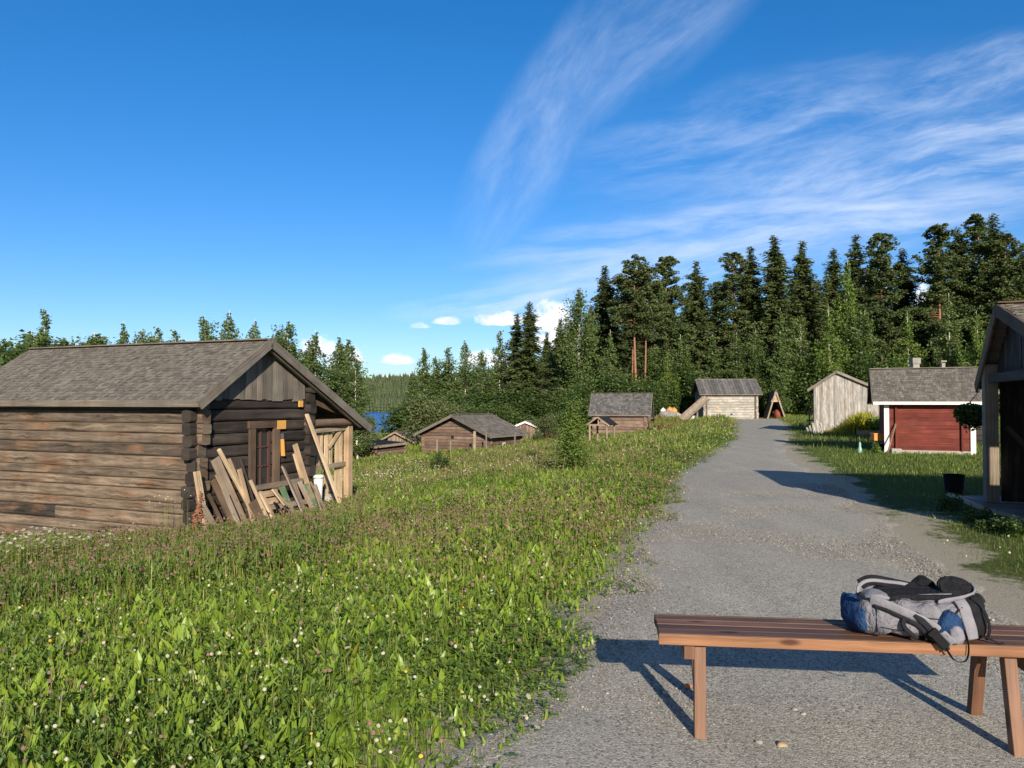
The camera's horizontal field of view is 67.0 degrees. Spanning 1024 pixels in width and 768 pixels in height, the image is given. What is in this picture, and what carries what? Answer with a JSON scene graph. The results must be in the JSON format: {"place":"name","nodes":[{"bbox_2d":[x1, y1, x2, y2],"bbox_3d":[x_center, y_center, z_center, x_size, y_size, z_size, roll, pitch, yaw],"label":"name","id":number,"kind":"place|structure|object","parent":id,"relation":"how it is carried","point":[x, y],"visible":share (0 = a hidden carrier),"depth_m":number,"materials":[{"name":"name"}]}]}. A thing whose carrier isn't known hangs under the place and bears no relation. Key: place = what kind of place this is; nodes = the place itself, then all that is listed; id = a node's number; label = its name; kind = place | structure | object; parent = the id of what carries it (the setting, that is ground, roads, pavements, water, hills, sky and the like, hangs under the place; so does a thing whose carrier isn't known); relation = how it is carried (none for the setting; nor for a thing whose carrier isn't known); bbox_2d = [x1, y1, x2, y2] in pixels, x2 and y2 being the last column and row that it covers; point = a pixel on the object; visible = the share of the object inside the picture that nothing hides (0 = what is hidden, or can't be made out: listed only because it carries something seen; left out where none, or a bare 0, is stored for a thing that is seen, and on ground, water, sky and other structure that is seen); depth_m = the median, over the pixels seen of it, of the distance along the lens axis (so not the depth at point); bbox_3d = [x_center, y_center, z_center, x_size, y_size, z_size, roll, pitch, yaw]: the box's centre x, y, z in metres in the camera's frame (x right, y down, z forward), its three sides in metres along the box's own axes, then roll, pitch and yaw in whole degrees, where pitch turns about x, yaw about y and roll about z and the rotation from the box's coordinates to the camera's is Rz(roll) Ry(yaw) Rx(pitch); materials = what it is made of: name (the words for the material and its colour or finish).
{"place":"outdoors","nodes":[
{"label":"outdoors","id":0,"kind":"place"},
{"bbox_2d":[0,0,1023,378],"label":"sky","id":1,"kind":"structure","parent":0,"point":[397,179],"materials":[{"name":"blue"}]},
{"bbox_2d":[197,414,1023,767],"bbox_3d":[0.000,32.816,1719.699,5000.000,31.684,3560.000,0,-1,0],"label":"ground","id":2,"kind":"structure","parent":0,"point":[913,534],"depth_m":8.01,"materials":[{"name":"grey gravel"}]},
{"bbox_2d":[23,308,74,350],"bbox_3d":[-30.112,0.457,49.710,3.773,10.823,3.142,0,-1,7],"label":"birch tree","id":3,"kind":"object","parent":2,"relation":"on","point":[41,339],"visible":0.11,"depth_m":49.98,"materials":[{"name":"green plant"}]},
{"bbox_2d":[0,338,371,540],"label":"log cabin","id":4,"kind":"object","parent":2,"relation":"on","point":[95,436],"visible":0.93,"depth_m":12.76,"materials":[{"name":"brown wood"}]},
{"bbox_2d":[247,420,279,493],"bbox_3d":[-4.188,1.216,12.999,0.121,1.200,0.770,-1,-1,23],"label":"window","id":5,"kind":"structure","parent":4,"relation":"in","point":[259,432],"depth_m":13.06,"materials":[{"name":"brown wood"}]},
{"bbox_2d":[197,316,223,340],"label":"birch tree","id":6,"kind":"object","parent":2,"relation":"on","point":[204,333],"visible":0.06,"depth_m":54.12,"materials":[{"name":"green plant"}]},
{"bbox_2d":[211,456,246,521],"bbox_3d":[-4.346,1.857,12.104,0.064,1.482,0.835,-1,-2,37],"label":"plank","id":7,"kind":"object","parent":2,"relation":"on","point":[220,472],"visible":0.51,"depth_m":11.99,"materials":[{"name":"brown wood"}]},
{"bbox_2d":[217,310,242,339],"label":"birch tree","id":8,"kind":"object","parent":2,"relation":"on","point":[229,330],"visible":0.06,"depth_m":51.99,"materials":[{"name":"green plant"}]},
{"bbox_2d":[232,457,253,521],"bbox_3d":[-4.277,1.697,12.402,0.467,1.051,0.158,1,-1,-27],"label":"plank","id":9,"kind":"object","parent":2,"relation":"on","point":[238,463],"visible":0.49,"depth_m":12.41,"materials":[{"name":"brown wood"}]},
{"bbox_2d":[267,321,308,368],"bbox_3d":[-14.559,0.492,50.186,4.086,9.156,3.696,1,-2,-36],"label":"birch tree","id":10,"kind":"object","parent":2,"relation":"on","point":[286,344],"visible":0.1,"depth_m":50.05,"materials":[{"name":"green plant"}]},
{"bbox_2d":[255,478,322,513],"bbox_3d":[-3.655,2.013,12.934,0.436,0.786,1.485,-1,-1,23],"label":"wooden pallet","id":11,"kind":"object","parent":2,"relation":"on","point":[308,495],"visible":0.59,"depth_m":12.83,"materials":[{"name":"brown wood"}]},
{"bbox_2d":[305,332,329,382],"bbox_3d":[-11.894,0.764,47.900,4.036,8.288,3.244,1,-2,-35],"label":"birch tree","id":12,"kind":"object","parent":2,"relation":"on","point":[314,364],"visible":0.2,"depth_m":47.87,"materials":[{"name":"green plant"}]},
{"bbox_2d":[305,414,340,502],"bbox_3d":[-3.267,1.513,13.665,0.896,1.972,0.077,0,-1,19],"label":"plank","id":13,"kind":"object","parent":2,"relation":"on","point":[322,456],"visible":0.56,"depth_m":13.68,"materials":[{"name":"beige wood"}]},
{"bbox_2d":[323,367,354,450],"bbox_3d":[-10.249,1.812,43.906,2.957,5.635,3.269,-1,-2,32],"label":"birch tree","id":14,"kind":"object","parent":2,"relation":"on","point":[334,381],"visible":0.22,"depth_m":43.81,"materials":[{"name":"green plant"}]},
{"bbox_2d":[329,337,354,453],"bbox_3d":[-10.418,0.857,45.776,2.698,7.585,3.358,0,-1,-15],"label":"birch tree","id":15,"kind":"object","parent":2,"relation":"on","point":[338,351],"visible":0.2,"depth_m":46.02,"materials":[{"name":"green plant"}]},
{"bbox_2d":[343,337,373,419],"bbox_3d":[-13.128,0.885,60.945,4.577,9.189,5.695,1,-1,-25],"label":"birch tree","id":16,"kind":"object","parent":2,"relation":"on","point":[351,348],"visible":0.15,"depth_m":61.42,"materials":[{"name":"green plant"}]},
{"bbox_2d":[339,359,378,458],"bbox_3d":[-8.898,1.522,44.118,2.661,5.964,2.407,1,-1,-27],"label":"birch tree","id":17,"kind":"object","parent":2,"relation":"on","point":[357,404],"visible":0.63,"depth_m":44.01,"materials":[{"name":"green plant"}]},
{"bbox_2d":[0,424,733,767],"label":"dry stems","id":18,"kind":"object","parent":2,"relation":"on","point":[198,516],"visible":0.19,"depth_m":9.37,"materials":[{"name":"plant"}]},
{"bbox_2d":[0,418,740,767],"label":"clover heads","id":19,"kind":"object","parent":2,"relation":"on","point":[288,514],"visible":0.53,"depth_m":8.89,"materials":[{"name":"plant"}]},
{"bbox_2d":[0,420,741,767],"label":"clover plants","id":20,"kind":"object","parent":2,"relation":"on","point":[180,752],"visible":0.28,"depth_m":4.89,"materials":[{"name":"green plant"}]},
{"bbox_2d":[353,439,407,456],"bbox_3d":[-8.855,4.744,50.152,3.258,1.992,7.178,1,-2,-33],"label":"sunken hut","id":21,"kind":"object","parent":2,"relation":"on","point":[380,447],"visible":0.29,"depth_m":48.46,"materials":[{"name":"wood"}]},
{"bbox_2d":[380,430,420,446],"bbox_3d":[-8.521,5.120,63.999,3.196,2.536,3.860,-1,-1,22],"label":"sunken hut","id":22,"kind":"object","parent":2,"relation":"on","point":[396,435],"visible":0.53,"depth_m":62.57,"materials":[{"name":"brown wood"}]},
{"bbox_2d":[0,413,812,767],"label":"meadow grass","id":23,"kind":"structure","parent":2,"relation":"on","point":[410,449],"depth_m":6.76,"materials":[{"name":"green plant"}]},
{"bbox_2d":[375,382,456,436],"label":"bush","id":24,"kind":"object","parent":2,"relation":"on","point":[393,419],"visible":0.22,"depth_m":68.69,"materials":[{"name":"green plant"}]},
{"bbox_2d":[404,347,438,399],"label":"birch tree","id":25,"kind":"object","parent":2,"relation":"on","point":[426,379],"visible":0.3,"depth_m":85.86,"materials":[{"name":"green plant"}]},
{"bbox_2d":[401,389,450,444],"bbox_3d":[-6.629,2.776,62.119,4.284,4.777,4.638,0,-1,6],"label":"bush","id":26,"kind":"object","parent":2,"relation":"on","point":[417,402],"visible":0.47,"depth_m":61.38,"materials":[{"name":"green plant"}]},
{"bbox_2d":[418,400,466,427],"bbox_3d":[-4.979,3.007,59.920,4.090,3.949,3.778,0,-1,10],"label":"bush","id":27,"kind":"object","parent":2,"relation":"on","point":[445,410],"visible":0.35,"depth_m":59.27,"materials":[{"name":"green plant"}]},
{"bbox_2d":[430,347,463,397],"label":"birch tree","id":28,"kind":"object","parent":2,"relation":"on","point":[449,376],"visible":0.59,"depth_m":83.66,"materials":[{"name":"green plant"}]},
{"bbox_2d":[359,365,538,411],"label":"wood","id":29,"kind":"object","parent":2,"relation":"on","point":[387,391],"visible":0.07,"depth_m":506.82,"materials":[{"name":"green plant"}]},
{"bbox_2d":[454,340,472,399],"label":"birch tree","id":30,"kind":"object","parent":2,"relation":"on","point":[465,372],"visible":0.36,"depth_m":87.82,"materials":[{"name":"green plant"}]},
{"bbox_2d":[414,413,529,452],"bbox_3d":[-2.417,3.260,47.604,5.603,2.853,4.560,-1,-2,30],"label":"log cabin","id":31,"kind":"object","parent":2,"relation":"on","point":[456,430],"visible":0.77,"depth_m":46.28,"materials":[{"name":"brown wood"}]},
{"bbox_2d":[466,350,489,386],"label":"birch tree","id":32,"kind":"object","parent":2,"relation":"on","point":[481,363],"visible":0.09,"depth_m":85.44,"materials":[{"name":"green plant"}]},
{"bbox_2d":[486,330,509,395],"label":"birch tree","id":33,"kind":"object","parent":2,"relation":"on","point":[497,370],"visible":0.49,"depth_m":79.85,"materials":[{"name":"green plant"}]},
{"bbox_2d":[495,400,527,424],"bbox_3d":[-0.555,2.907,61.853,3.451,3.672,3.730,-1,-2,44],"label":"bush","id":34,"kind":"object","parent":2,"relation":"on","point":[514,420],"visible":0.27,"depth_m":61.40,"materials":[{"name":"green plant"}]},
{"bbox_2d":[0,421,1023,767],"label":"white flowers","id":35,"kind":"object","parent":2,"relation":"on","point":[20,537],"visible":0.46,"depth_m":6.17,"materials":[{"name":"white plant"}]},
{"bbox_2d":[496,313,533,396],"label":"spruce tree","id":36,"kind":"object","parent":2,"relation":"on","point":[513,343],"visible":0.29,"depth_m":75.96,"materials":[{"name":"green plant"}]},
{"bbox_2d":[486,385,552,423],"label":"bush","id":37,"kind":"object","parent":2,"relation":"on","point":[521,398],"visible":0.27,"depth_m":69.98,"materials":[{"name":"green plant"}]},
{"bbox_2d":[496,301,561,410],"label":"spruce tree","id":38,"kind":"object","parent":2,"relation":"on","point":[526,378],"visible":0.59,"depth_m":71.70,"materials":[{"name":"green plant"}]},
{"bbox_2d":[519,397,556,431],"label":"bush","id":39,"kind":"object","parent":2,"relation":"on","point":[541,409],"visible":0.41,"depth_m":67.56,"materials":[{"name":"green plant"}]},
{"bbox_2d":[531,413,562,440],"bbox_3d":[2.249,2.921,51.907,2.237,2.160,2.067,1,-2,-30],"label":"bush","id":40,"kind":"object","parent":2,"relation":"on","point":[547,423],"visible":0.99,"depth_m":51.65,"materials":[{"name":"green plant"}]},
{"bbox_2d":[538,344,569,404],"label":"birch tree","id":41,"kind":"object","parent":2,"relation":"on","point":[552,360],"visible":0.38,"depth_m":83.91,"materials":[{"name":"green plant"}]},
{"bbox_2d":[545,318,572,389],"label":"spruce tree","id":42,"kind":"object","parent":2,"relation":"on","point":[556,343],"visible":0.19,"depth_m":96.44,"materials":[{"name":"green plant"}]},
{"bbox_2d":[547,395,597,470],"bbox_3d":[1.304,1.149,16.296,1.180,1.904,1.414,0,-1,0],"label":"young birch","id":43,"kind":"object","parent":2,"relation":"on","point":[571,451],"visible":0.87,"depth_m":16.24,"materials":[{"name":"green plant"}]},
{"bbox_2d":[550,288,602,402],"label":"birch tree","id":44,"kind":"object","parent":2,"relation":"on","point":[583,341],"visible":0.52,"depth_m":73.58,"materials":[{"name":"green plant"}]},
{"bbox_2d":[557,374,601,430],"bbox_3d":[6.359,1.753,65.135,4.915,5.230,5.312,-1,-1,24],"label":"bush","id":45,"kind":"object","parent":2,"relation":"on","point":[585,403],"visible":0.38,"depth_m":64.78,"materials":[{"name":"green plant"}]},
{"bbox_2d":[586,416,617,441],"bbox_3d":[4.470,2.465,38.520,1.144,1.727,1.740,-1,-1,26],"label":"well canopy","id":46,"kind":"object","parent":2,"relation":"on","point":[606,420],"visible":0.82,"depth_m":38.08,"materials":[{"name":"wood"}]},
{"bbox_2d":[580,265,641,389],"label":"spruce tree","id":47,"kind":"object","parent":2,"relation":"on","point":[605,295],"visible":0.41,"depth_m":81.75,"materials":[{"name":"green plant"}]},
{"bbox_2d":[596,331,627,387],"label":"birch tree","id":48,"kind":"object","parent":2,"relation":"on","point":[610,362],"visible":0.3,"depth_m":75.85,"materials":[{"name":"green plant"}]},
{"bbox_2d":[588,393,654,434],"bbox_3d":[7.339,2.167,51.587,4.060,3.151,3.126,0,-1,14],"label":"log cabin","id":49,"kind":"object","parent":2,"relation":"on","point":[628,412],"visible":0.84,"depth_m":50.54,"materials":[{"name":"grey wood"}]},
{"bbox_2d":[589,367,653,396],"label":"bush","id":50,"kind":"object","parent":2,"relation":"on","point":[614,386],"visible":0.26,"depth_m":67.86,"materials":[{"name":"green plant"}]},
{"bbox_2d":[603,254,668,379],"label":"pine tree","id":51,"kind":"object","parent":2,"relation":"on","point":[625,304],"visible":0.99,"depth_m":75.88,"materials":[{"name":"green plant"}]},
{"bbox_2d":[623,265,672,385],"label":"pine tree","id":52,"kind":"object","parent":2,"relation":"on","point":[656,321],"visible":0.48,"depth_m":76.41,"materials":[{"name":"green plant"}]},
{"bbox_2d":[631,344,665,385],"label":"birch tree","id":53,"kind":"object","parent":2,"relation":"on","point":[651,360],"visible":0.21,"depth_m":77.93,"materials":[{"name":"green plant"}]},
{"bbox_2d":[630,376,677,422],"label":"bush","id":54,"kind":"object","parent":2,"relation":"on","point":[659,402],"visible":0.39,"depth_m":69.15,"materials":[{"name":"green plant"}]},
{"bbox_2d":[635,256,699,364],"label":"pine tree","id":55,"kind":"object","parent":2,"relation":"on","point":[673,327],"visible":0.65,"depth_m":81.20,"materials":[{"name":"green plant"}]},
{"bbox_2d":[654,353,686,405],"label":"birch tree","id":56,"kind":"object","parent":2,"relation":"on","point":[666,375],"visible":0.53,"depth_m":71.72,"materials":[{"name":"green plant"}]},
{"bbox_2d":[662,364,699,415],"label":"bush","id":57,"kind":"object","parent":2,"relation":"on","point":[685,400],"visible":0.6,"depth_m":71.19,"materials":[{"name":"green plant"}]},
{"bbox_2d":[678,260,727,377],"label":"spruce tree","id":58,"kind":"object","parent":2,"relation":"on","point":[696,311],"visible":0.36,"depth_m":85.61,"materials":[{"name":"green plant"}]},
{"bbox_2d":[696,335,727,378],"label":"birch tree","id":59,"kind":"object","parent":2,"relation":"on","point":[713,369],"visible":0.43,"depth_m":76.08,"materials":[{"name":"green plant"}]},
{"bbox_2d":[691,379,762,418],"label":"log storehouse","id":60,"kind":"structure","parent":2,"relation":"on","point":[736,398],"depth_m":65.98,"materials":[{"name":"grey wood"}]},
{"bbox_2d":[700,252,766,365],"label":"pine tree","id":61,"kind":"object","parent":2,"relation":"on","point":[743,323],"visible":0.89,"depth_m":83.56,"materials":[{"name":"green plant"}]},
{"bbox_2d":[723,332,749,378],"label":"birch tree","id":62,"kind":"object","parent":2,"relation":"on","point":[737,362],"visible":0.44,"depth_m":74.68,"materials":[{"name":"green plant"}]},
{"bbox_2d":[722,246,766,378],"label":"spruce tree","id":63,"kind":"object","parent":2,"relation":"on","point":[752,271],"visible":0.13,"depth_m":85.93,"materials":[{"name":"green plant"}]},
{"bbox_2d":[741,330,772,411],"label":"birch tree","id":64,"kind":"object","parent":2,"relation":"on","point":[753,363],"visible":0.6,"depth_m":73.58,"materials":[{"name":"green plant"}]},
{"bbox_2d":[719,235,819,415],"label":"spruce tree","id":65,"kind":"object","parent":2,"relation":"on","point":[775,286],"visible":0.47,"depth_m":81.58,"materials":[{"name":"green plant"}]},
{"bbox_2d":[763,390,784,418],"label":"frame shelter","id":66,"kind":"object","parent":2,"relation":"on","point":[773,403],"visible":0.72,"depth_m":68.11,"materials":[{"name":"brown wood"}]},
{"bbox_2d":[761,310,795,411],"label":"birch tree","id":67,"kind":"object","parent":2,"relation":"on","point":[782,359],"visible":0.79,"depth_m":71.88,"materials":[{"name":"green plant"}]},
{"bbox_2d":[771,354,813,414],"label":"bush","id":68,"kind":"object","parent":2,"relation":"on","point":[799,395],"visible":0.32,"depth_m":72.94,"materials":[{"name":"green plant"}]},
{"bbox_2d":[785,315,817,414],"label":"birch tree","id":69,"kind":"object","parent":2,"relation":"on","point":[799,331],"visible":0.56,"depth_m":74.13,"materials":[{"name":"green plant"}]},
{"bbox_2d":[784,356,830,415],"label":"bush","id":70,"kind":"object","parent":2,"relation":"on","point":[807,405],"visible":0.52,"depth_m":71.61,"materials":[{"name":"green plant"}]},
{"bbox_2d":[782,240,834,414],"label":"spruce tree","id":71,"kind":"object","parent":2,"relation":"on","point":[802,276],"visible":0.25,"depth_m":83.54,"materials":[{"name":"green plant"}]},
{"bbox_2d":[808,303,851,380],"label":"birch tree","id":72,"kind":"object","parent":2,"relation":"on","point":[828,352],"visible":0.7,"depth_m":71.68,"materials":[{"name":"green plant"}]},
{"bbox_2d":[811,248,857,372],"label":"spruce tree","id":73,"kind":"object","parent":2,"relation":"on","point":[829,287],"visible":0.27,"depth_m":87.93,"materials":[{"name":"green plant"}]},
{"bbox_2d":[807,370,868,431],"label":"board barn","id":74,"kind":"structure","parent":2,"relation":"on","point":[839,396],"depth_m":37.47,"materials":[{"name":"grey wood"}]},
{"bbox_2d":[823,411,878,434],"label":"tall yellow grass","id":75,"kind":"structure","parent":2,"relation":"on","point":[854,423],"depth_m":34.31,"materials":[{"name":"yellow plant"}]},
{"bbox_2d":[823,259,880,374],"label":"birch tree","id":76,"kind":"object","parent":2,"relation":"on","point":[845,311],"visible":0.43,"depth_m":76.19,"materials":[{"name":"green plant"}]},
{"bbox_2d":[845,311,880,373],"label":"birch tree","id":77,"kind":"object","parent":2,"relation":"on","point":[864,342],"visible":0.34,"depth_m":73.52,"materials":[{"name":"green plant"}]},
{"bbox_2d":[838,235,891,361],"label":"spruce tree","id":78,"kind":"object","parent":2,"relation":"on","point":[855,263],"visible":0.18,"depth_m":92.00,"materials":[{"name":"green plant"}]},
{"bbox_2d":[841,346,906,382],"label":"bush","id":79,"kind":"object","parent":2,"relation":"on","point":[860,365],"visible":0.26,"depth_m":69.22,"materials":[{"name":"green plant"}]},
{"bbox_2d":[852,232,918,358],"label":"pine tree","id":80,"kind":"object","parent":2,"relation":"on","point":[886,275],"visible":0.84,"depth_m":83.44,"materials":[{"name":"green plant"}]},
{"bbox_2d":[775,414,1023,610],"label":"lawn grass","id":81,"kind":"structure","parent":2,"relation":"on","point":[936,470],"depth_m":16.99,"materials":[{"name":"green plant"}]},
{"bbox_2d":[879,247,929,365],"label":"spruce tree","id":82,"kind":"object","parent":2,"relation":"on","point":[909,299],"visible":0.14,"depth_m":87.69,"materials":[{"name":"green plant"}]},
{"bbox_2d":[888,311,937,367],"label":"birch tree","id":83,"kind":"object","parent":2,"relation":"on","point":[907,353],"visible":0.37,"depth_m":71.73,"materials":[{"name":"green plant"}]},
{"bbox_2d":[867,367,981,454],"bbox_3d":[12.434,0.838,23.207,3.100,2.662,2.898,-1,-1,22],"label":"red hut","id":84,"kind":"object","parent":2,"relation":"on","point":[917,406],"visible":0.93,"depth_m":22.32,"materials":[{"name":"paint"}]},
{"bbox_2d":[903,223,983,362],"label":"pine tree","id":85,"kind":"object","parent":2,"relation":"on","point":[935,296],"visible":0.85,"depth_m":81.79,"materials":[{"name":"green plant"}]},
{"bbox_2d":[926,295,968,366],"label":"birch tree","id":86,"kind":"object","parent":2,"relation":"on","point":[948,326],"visible":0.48,"depth_m":69.88,"materials":[{"name":"green plant"}]},
{"bbox_2d":[918,227,977,362],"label":"spruce tree","id":87,"kind":"object","parent":2,"relation":"on","point":[967,339],"visible":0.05,"depth_m":89.55,"materials":[{"name":"green plant"}]},
{"bbox_2d":[934,492,965,511],"bbox_3d":[5.993,1.617,10.592,0.386,0.273,0.375,-1,-1,29],"label":"weed clump","id":88,"kind":"object","parent":2,"relation":"on","point":[945,502],"visible":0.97,"depth_m":10.57,"materials":[{"name":"green plant"}]},
{"bbox_2d":[943,473,964,494],"bbox_3d":[7.185,1.627,12.566,0.328,0.317,0.328,0,-1,0],"label":"black bucket","id":89,"kind":"object","parent":2,"relation":"on","point":[953,483],"visible":0.95,"depth_m":12.45,"materials":[{"name":"plastic"}]},
{"bbox_2d":[953,310,986,366],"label":"birch tree","id":90,"kind":"object","parent":2,"relation":"on","point":[976,345],"visible":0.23,"depth_m":65.97,"materials":[{"name":"green plant"}]},
{"bbox_2d":[957,503,999,523],"bbox_3d":[5.718,1.609,9.542,0.434,0.234,0.490,0,-1,0],"label":"weed clump","id":91,"kind":"object","parent":2,"relation":"on","point":[979,516],"visible":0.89,"depth_m":9.53,"materials":[{"name":"green plant"}]},
{"bbox_2d":[945,213,1017,354],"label":"pine tree","id":92,"kind":"object","parent":2,"relation":"on","point":[979,246],"visible":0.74,"depth_m":81.97,"materials":[{"name":"green plant"}]},
{"bbox_2d":[945,493,1023,526],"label":"wooden deck","id":93,"kind":"structure","parent":2,"relation":"on","point":[1009,509],"depth_m":10.39,"materials":[{"name":"grey wood"}]},
{"bbox_2d":[974,300,1023,502],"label":"plank shed","id":94,"kind":"structure","parent":93,"relation":"on","point":[1001,365],"depth_m":10.75,"materials":[{"name":"grey wood"}]},
{"bbox_2d":[953,389,981,432],"bbox_3d":[6.926,0.322,11.440,0.463,0.832,0.764,0,-1,-17],"label":"hanging plant","id":95,"kind":"object","parent":94,"relation":"hanging from","point":[970,415],"visible":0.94,"depth_m":11.52,"materials":[{"name":"green plant"}]},
{"bbox_2d":[962,213,1011,360],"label":"spruce tree","id":96,"kind":"object","parent":2,"relation":"on","point":[992,232],"visible":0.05,"depth_m":88.32,"materials":[{"name":"green plant"}]},
{"bbox_2d":[967,233,1023,339],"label":"pine tree","id":97,"kind":"object","parent":2,"relation":"on","point":[1009,262],"visible":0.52,"depth_m":79.85,"materials":[{"name":"green plant"}]},
{"bbox_2d":[995,515,1023,536],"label":"weed clump","id":98,"kind":"object","parent":2,"relation":"on","point":[1012,528],"visible":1,"depth_m":8.53,"materials":[{"name":"green plant"}]},
{"bbox_2d":[432,419,1023,767],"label":"path","id":99,"kind":"structure","parent":0,"point":[871,713],"depth_m":4.20,"materials":[{"name":"grey gravel"}]},
{"bbox_2d":[654,614,1023,756],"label":"wooden bench","id":100,"kind":"object","parent":99,"relation":"on","point":[693,636],"visible":0.81,"depth_m":3.44,"materials":[{"name":"brown wood"}]},
{"bbox_2d":[840,575,1003,662],"bbox_3d":[1.821,1.035,3.488,0.602,0.322,0.386,0,-1,0],"label":"backpack","id":101,"kind":"object","parent":100,"relation":"on","point":[944,613],"visible":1,"depth_m":3.40,"materials":[{"name":"grey fabric"}]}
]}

